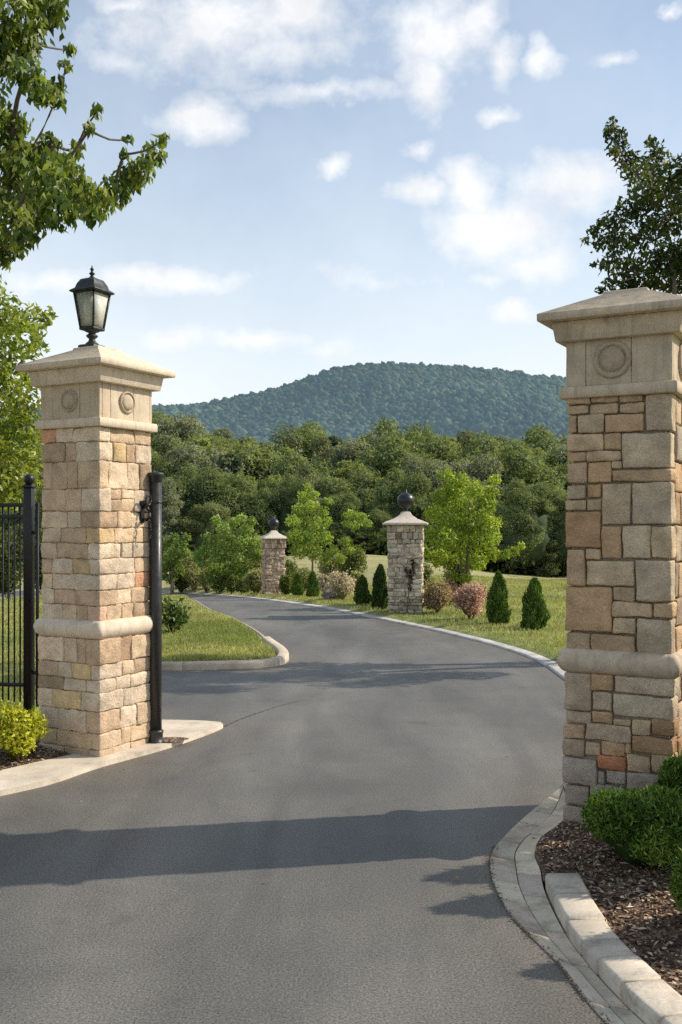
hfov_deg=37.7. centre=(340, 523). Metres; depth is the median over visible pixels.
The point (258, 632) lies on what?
island edging
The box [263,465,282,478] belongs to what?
woodland tree
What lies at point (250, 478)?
woodland tree
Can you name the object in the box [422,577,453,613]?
flowering shrub
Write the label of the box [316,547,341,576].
border shrub
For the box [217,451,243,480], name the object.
woodland tree
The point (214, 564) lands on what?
border shrub
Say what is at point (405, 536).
garden pillar
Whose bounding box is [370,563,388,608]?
conical evergreen
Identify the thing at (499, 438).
woodland tree
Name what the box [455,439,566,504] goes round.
woodland tree
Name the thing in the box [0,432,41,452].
woodland tree
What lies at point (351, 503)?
woodland tree
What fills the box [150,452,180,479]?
woodland tree
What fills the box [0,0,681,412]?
sky
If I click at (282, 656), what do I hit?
island kerb
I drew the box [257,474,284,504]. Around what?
woodland tree
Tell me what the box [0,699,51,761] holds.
yellow bush
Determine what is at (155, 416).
woodland tree
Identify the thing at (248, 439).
woodland tree
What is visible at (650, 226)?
broadleaf tree
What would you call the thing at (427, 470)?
woodland tree
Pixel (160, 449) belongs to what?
woodland tree
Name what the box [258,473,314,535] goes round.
woodland tree
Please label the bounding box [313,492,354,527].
woodland tree
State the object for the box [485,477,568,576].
woodland tree
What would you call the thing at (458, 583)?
border shrub
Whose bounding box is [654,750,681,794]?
needle bush
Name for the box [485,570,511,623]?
conical evergreen
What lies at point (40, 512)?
woodland tree
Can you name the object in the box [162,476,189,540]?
woodland tree
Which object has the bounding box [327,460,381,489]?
woodland tree
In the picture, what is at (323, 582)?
plume shrub
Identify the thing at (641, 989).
kerb
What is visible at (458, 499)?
woodland tree
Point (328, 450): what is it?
woodland tree
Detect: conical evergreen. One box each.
[290,573,303,595]
[306,571,319,596]
[353,575,371,604]
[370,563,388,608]
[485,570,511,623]
[520,577,550,630]
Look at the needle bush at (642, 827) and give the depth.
4.90 m
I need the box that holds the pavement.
[0,720,222,795]
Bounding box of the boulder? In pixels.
[321,589,343,599]
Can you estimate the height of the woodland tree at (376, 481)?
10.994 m
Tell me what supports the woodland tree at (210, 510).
on the lawn at (373, 561)
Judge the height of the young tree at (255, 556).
3.017 m
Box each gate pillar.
[15,345,175,764]
[537,287,681,821]
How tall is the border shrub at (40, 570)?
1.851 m
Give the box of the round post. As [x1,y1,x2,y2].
[148,472,163,743]
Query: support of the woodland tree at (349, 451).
on the lawn at (373, 561)
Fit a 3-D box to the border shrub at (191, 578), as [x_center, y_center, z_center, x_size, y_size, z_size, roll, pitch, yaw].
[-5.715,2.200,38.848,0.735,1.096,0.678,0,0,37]
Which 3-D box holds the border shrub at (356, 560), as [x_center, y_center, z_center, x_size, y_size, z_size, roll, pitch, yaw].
[0.350,1.400,33.528,1.168,1.580,1.110,0,0,0]
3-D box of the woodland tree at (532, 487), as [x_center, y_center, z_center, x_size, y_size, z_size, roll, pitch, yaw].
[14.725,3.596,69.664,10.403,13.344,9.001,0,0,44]
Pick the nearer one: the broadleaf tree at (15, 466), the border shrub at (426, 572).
the broadleaf tree at (15, 466)
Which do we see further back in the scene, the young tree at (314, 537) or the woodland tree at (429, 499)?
the woodland tree at (429, 499)
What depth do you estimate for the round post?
8.04 m
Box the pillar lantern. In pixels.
[69,266,114,347]
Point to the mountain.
(511, 424)
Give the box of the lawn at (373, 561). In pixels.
[0,554,567,748]
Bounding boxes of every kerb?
[12,590,565,678]
[162,636,288,670]
[545,873,681,1023]
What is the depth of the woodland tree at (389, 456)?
71.62 m
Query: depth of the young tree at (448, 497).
21.38 m
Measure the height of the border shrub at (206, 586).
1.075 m
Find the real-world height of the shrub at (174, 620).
0.648 m
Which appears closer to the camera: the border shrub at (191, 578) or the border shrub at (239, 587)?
the border shrub at (239, 587)
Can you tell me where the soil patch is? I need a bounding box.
[162,737,188,741]
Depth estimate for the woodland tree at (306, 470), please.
64.07 m
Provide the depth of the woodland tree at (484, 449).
78.42 m
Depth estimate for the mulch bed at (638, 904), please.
4.70 m
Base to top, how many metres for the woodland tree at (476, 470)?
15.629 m
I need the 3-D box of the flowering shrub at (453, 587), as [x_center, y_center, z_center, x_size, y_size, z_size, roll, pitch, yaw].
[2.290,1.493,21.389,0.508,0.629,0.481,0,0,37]
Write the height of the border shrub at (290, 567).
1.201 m
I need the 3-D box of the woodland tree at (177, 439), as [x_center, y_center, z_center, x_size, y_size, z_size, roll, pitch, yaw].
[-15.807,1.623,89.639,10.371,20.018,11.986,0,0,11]
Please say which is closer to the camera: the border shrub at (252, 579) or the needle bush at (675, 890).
the needle bush at (675, 890)
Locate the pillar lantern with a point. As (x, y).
(92, 294)
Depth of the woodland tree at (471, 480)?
65.50 m
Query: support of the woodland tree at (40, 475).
on the lawn at (373, 561)
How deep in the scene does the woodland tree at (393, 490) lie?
57.77 m
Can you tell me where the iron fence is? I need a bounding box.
[0,474,38,712]
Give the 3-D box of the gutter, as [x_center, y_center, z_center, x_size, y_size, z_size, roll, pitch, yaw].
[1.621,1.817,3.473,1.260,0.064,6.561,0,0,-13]
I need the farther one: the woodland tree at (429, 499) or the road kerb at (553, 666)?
the woodland tree at (429, 499)
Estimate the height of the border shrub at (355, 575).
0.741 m
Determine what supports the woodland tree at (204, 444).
on the lawn at (373, 561)
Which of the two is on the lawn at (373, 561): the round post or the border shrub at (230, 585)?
the border shrub at (230, 585)
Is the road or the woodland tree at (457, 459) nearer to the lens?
the road
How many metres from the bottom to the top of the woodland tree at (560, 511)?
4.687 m
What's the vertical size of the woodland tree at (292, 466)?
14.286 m
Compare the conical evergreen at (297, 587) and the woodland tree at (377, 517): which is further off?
the woodland tree at (377, 517)
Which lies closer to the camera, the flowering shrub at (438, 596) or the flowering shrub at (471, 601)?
the flowering shrub at (471, 601)
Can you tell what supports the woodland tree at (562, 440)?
on the lawn at (373, 561)
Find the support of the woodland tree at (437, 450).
on the lawn at (373, 561)
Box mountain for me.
[4,387,558,437]
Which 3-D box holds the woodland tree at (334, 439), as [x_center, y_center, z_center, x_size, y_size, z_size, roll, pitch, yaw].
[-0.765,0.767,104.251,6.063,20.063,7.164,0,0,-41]
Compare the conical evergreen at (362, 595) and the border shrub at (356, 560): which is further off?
the border shrub at (356, 560)
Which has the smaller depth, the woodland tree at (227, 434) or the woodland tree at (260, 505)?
the woodland tree at (260, 505)
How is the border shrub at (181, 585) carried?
on the lawn at (373, 561)
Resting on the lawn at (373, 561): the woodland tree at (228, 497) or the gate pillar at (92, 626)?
the woodland tree at (228, 497)
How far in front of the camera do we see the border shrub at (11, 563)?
23.83 m
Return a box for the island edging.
[190,598,263,636]
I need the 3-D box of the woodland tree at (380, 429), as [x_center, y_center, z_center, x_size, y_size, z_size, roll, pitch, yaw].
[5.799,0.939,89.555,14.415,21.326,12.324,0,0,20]
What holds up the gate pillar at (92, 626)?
on the subsoil
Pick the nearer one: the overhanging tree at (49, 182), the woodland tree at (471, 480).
the overhanging tree at (49, 182)
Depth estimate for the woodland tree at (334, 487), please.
64.45 m
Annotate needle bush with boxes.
[579,782,681,870]
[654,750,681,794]
[666,849,681,909]
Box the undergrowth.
[1,520,566,576]
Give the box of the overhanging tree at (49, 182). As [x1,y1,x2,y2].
[0,0,169,272]
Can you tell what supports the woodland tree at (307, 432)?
on the lawn at (373, 561)
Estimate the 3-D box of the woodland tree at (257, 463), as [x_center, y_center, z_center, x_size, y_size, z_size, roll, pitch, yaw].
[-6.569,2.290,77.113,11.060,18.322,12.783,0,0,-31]
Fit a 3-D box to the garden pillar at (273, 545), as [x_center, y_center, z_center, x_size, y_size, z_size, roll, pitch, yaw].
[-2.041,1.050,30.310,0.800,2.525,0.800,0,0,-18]
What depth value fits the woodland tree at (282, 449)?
81.95 m
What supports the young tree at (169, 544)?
on the lawn at (373, 561)
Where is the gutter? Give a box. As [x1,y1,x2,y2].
[490,786,643,1023]
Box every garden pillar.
[258,516,287,594]
[382,490,427,613]
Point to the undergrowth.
(372, 544)
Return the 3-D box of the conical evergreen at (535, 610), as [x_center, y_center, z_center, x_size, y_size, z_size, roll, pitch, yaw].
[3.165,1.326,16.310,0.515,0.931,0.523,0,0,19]
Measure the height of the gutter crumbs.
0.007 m
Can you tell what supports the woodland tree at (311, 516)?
on the lawn at (373, 561)
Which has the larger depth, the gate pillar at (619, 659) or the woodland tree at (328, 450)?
the woodland tree at (328, 450)
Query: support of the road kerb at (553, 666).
on the lawn at (373, 561)
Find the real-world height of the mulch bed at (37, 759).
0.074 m
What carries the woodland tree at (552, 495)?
on the lawn at (373, 561)
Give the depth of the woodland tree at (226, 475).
62.72 m
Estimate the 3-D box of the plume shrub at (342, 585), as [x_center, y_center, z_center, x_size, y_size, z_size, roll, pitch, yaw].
[0.032,1.393,22.827,0.703,0.882,0.802,0,0,0]
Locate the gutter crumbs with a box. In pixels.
[485,844,613,1023]
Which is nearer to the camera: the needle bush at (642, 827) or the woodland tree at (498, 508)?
the needle bush at (642, 827)
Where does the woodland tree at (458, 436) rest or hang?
on the lawn at (373, 561)
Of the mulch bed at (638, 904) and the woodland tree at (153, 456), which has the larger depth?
the woodland tree at (153, 456)
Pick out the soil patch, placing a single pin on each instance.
(172, 739)
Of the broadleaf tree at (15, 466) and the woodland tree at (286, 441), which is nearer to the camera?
the broadleaf tree at (15, 466)
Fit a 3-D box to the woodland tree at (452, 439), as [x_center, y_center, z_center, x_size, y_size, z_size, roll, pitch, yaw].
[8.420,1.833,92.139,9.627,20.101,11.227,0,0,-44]
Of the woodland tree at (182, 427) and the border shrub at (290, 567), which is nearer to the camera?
the border shrub at (290, 567)
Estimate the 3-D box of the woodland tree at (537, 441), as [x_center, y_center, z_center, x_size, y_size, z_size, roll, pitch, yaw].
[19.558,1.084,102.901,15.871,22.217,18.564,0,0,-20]
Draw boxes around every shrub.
[0,526,22,597]
[35,530,45,593]
[162,595,191,632]
[174,571,189,592]
[175,552,202,586]
[185,567,200,592]
[196,568,214,592]
[200,552,226,574]
[211,574,227,593]
[224,574,238,593]
[235,578,250,594]
[242,567,262,593]
[255,561,261,569]
[278,574,291,594]
[285,557,297,582]
[292,564,310,590]
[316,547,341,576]
[318,573,330,591]
[328,565,354,599]
[335,543,367,578]
[349,570,361,591]
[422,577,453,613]
[423,561,435,588]
[439,556,471,596]
[444,579,459,604]
[453,580,489,619]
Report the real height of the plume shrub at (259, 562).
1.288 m
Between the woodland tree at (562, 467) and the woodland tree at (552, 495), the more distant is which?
the woodland tree at (562, 467)
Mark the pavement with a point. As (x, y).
(38, 774)
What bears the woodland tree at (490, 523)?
on the lawn at (373, 561)
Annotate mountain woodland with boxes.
[3,361,570,446]
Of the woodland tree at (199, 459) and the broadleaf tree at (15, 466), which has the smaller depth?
the broadleaf tree at (15, 466)
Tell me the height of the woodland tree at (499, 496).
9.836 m
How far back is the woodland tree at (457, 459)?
80.44 m
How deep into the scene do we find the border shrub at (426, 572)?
22.53 m
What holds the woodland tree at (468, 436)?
on the lawn at (373, 561)
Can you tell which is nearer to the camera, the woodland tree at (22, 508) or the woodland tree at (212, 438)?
the woodland tree at (22, 508)
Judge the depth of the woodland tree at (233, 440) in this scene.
93.62 m
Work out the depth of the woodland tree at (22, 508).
56.53 m
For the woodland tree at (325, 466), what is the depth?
80.21 m
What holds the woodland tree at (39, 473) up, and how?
on the lawn at (373, 561)
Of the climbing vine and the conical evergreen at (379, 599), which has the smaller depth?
the climbing vine
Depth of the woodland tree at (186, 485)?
56.86 m
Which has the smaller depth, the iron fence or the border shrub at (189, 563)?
the iron fence
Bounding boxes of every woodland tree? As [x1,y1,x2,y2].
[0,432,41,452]
[0,450,43,489]
[0,478,41,537]
[0,511,22,546]
[16,495,41,527]
[21,479,45,544]
[34,460,43,486]
[150,413,204,443]
[150,429,191,465]
[150,433,195,470]
[150,448,162,467]
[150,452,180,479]
[151,408,182,439]
[160,439,245,489]
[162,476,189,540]
[168,461,225,549]
[175,500,235,551]
[176,428,223,445]
[184,437,239,457]
[186,472,257,549]
[193,467,231,491]
[198,428,235,441]
[210,435,284,483]
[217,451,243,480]
[223,476,258,498]
[225,438,255,449]
[234,436,258,446]
[234,486,279,536]
[257,433,311,462]
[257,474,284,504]
[258,449,350,497]
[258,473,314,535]
[263,446,303,479]
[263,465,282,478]
[264,420,330,461]
[293,463,328,501]
[298,504,324,540]
[309,435,345,466]
[312,469,387,516]
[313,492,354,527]
[316,462,330,472]
[321,435,342,452]
[323,491,363,536]
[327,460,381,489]
[329,432,396,467]
[353,430,451,483]
[354,492,365,531]
[355,417,440,445]
[355,428,394,439]
[356,507,393,537]
[363,466,431,530]
[366,477,392,507]
[388,453,452,506]
[400,429,461,465]
[415,505,426,519]
[421,488,455,536]
[441,470,487,524]
[442,435,460,459]
[446,452,510,521]
[450,454,470,463]
[451,432,479,457]
[452,496,478,536]
[455,429,481,445]
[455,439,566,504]
[458,431,549,478]
[471,509,503,549]
[482,487,503,523]
[483,499,507,533]
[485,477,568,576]
[488,434,521,448]
[499,423,563,454]
[505,480,564,525]
[531,447,564,473]
[532,453,572,485]
[544,483,563,528]
[547,441,571,470]
[547,491,572,575]
[554,473,571,491]
[555,433,571,444]
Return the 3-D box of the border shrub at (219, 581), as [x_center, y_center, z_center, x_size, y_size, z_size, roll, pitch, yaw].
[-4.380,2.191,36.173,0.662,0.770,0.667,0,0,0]
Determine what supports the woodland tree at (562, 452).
on the lawn at (373, 561)
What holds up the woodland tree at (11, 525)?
on the lawn at (373, 561)
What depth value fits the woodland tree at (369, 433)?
106.42 m
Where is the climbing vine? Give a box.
[404,559,415,612]
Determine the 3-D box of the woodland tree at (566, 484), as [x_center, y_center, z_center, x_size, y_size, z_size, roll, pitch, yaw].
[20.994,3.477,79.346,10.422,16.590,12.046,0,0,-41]
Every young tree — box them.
[162,532,191,594]
[191,512,262,584]
[284,482,371,571]
[421,465,525,596]
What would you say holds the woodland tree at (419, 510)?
on the lawn at (373, 561)
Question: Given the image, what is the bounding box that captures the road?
[0,591,605,1023]
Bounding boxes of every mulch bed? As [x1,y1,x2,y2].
[0,740,70,769]
[535,782,681,995]
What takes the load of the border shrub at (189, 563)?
on the lawn at (373, 561)
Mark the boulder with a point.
(326, 593)
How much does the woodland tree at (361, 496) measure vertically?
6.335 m
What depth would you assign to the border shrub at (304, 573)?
32.88 m
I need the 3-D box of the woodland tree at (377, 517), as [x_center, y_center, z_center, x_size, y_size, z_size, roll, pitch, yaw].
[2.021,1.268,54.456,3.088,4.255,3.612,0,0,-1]
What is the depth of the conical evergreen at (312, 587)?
24.89 m
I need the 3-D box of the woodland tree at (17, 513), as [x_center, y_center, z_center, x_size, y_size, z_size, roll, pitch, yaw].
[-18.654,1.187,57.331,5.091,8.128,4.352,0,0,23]
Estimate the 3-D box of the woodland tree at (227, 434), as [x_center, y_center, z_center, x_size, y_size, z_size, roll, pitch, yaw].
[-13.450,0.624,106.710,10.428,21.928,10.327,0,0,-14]
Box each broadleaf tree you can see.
[0,273,58,512]
[579,116,681,294]
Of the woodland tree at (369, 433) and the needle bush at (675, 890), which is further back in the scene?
the woodland tree at (369, 433)
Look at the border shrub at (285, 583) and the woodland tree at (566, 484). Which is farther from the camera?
the woodland tree at (566, 484)

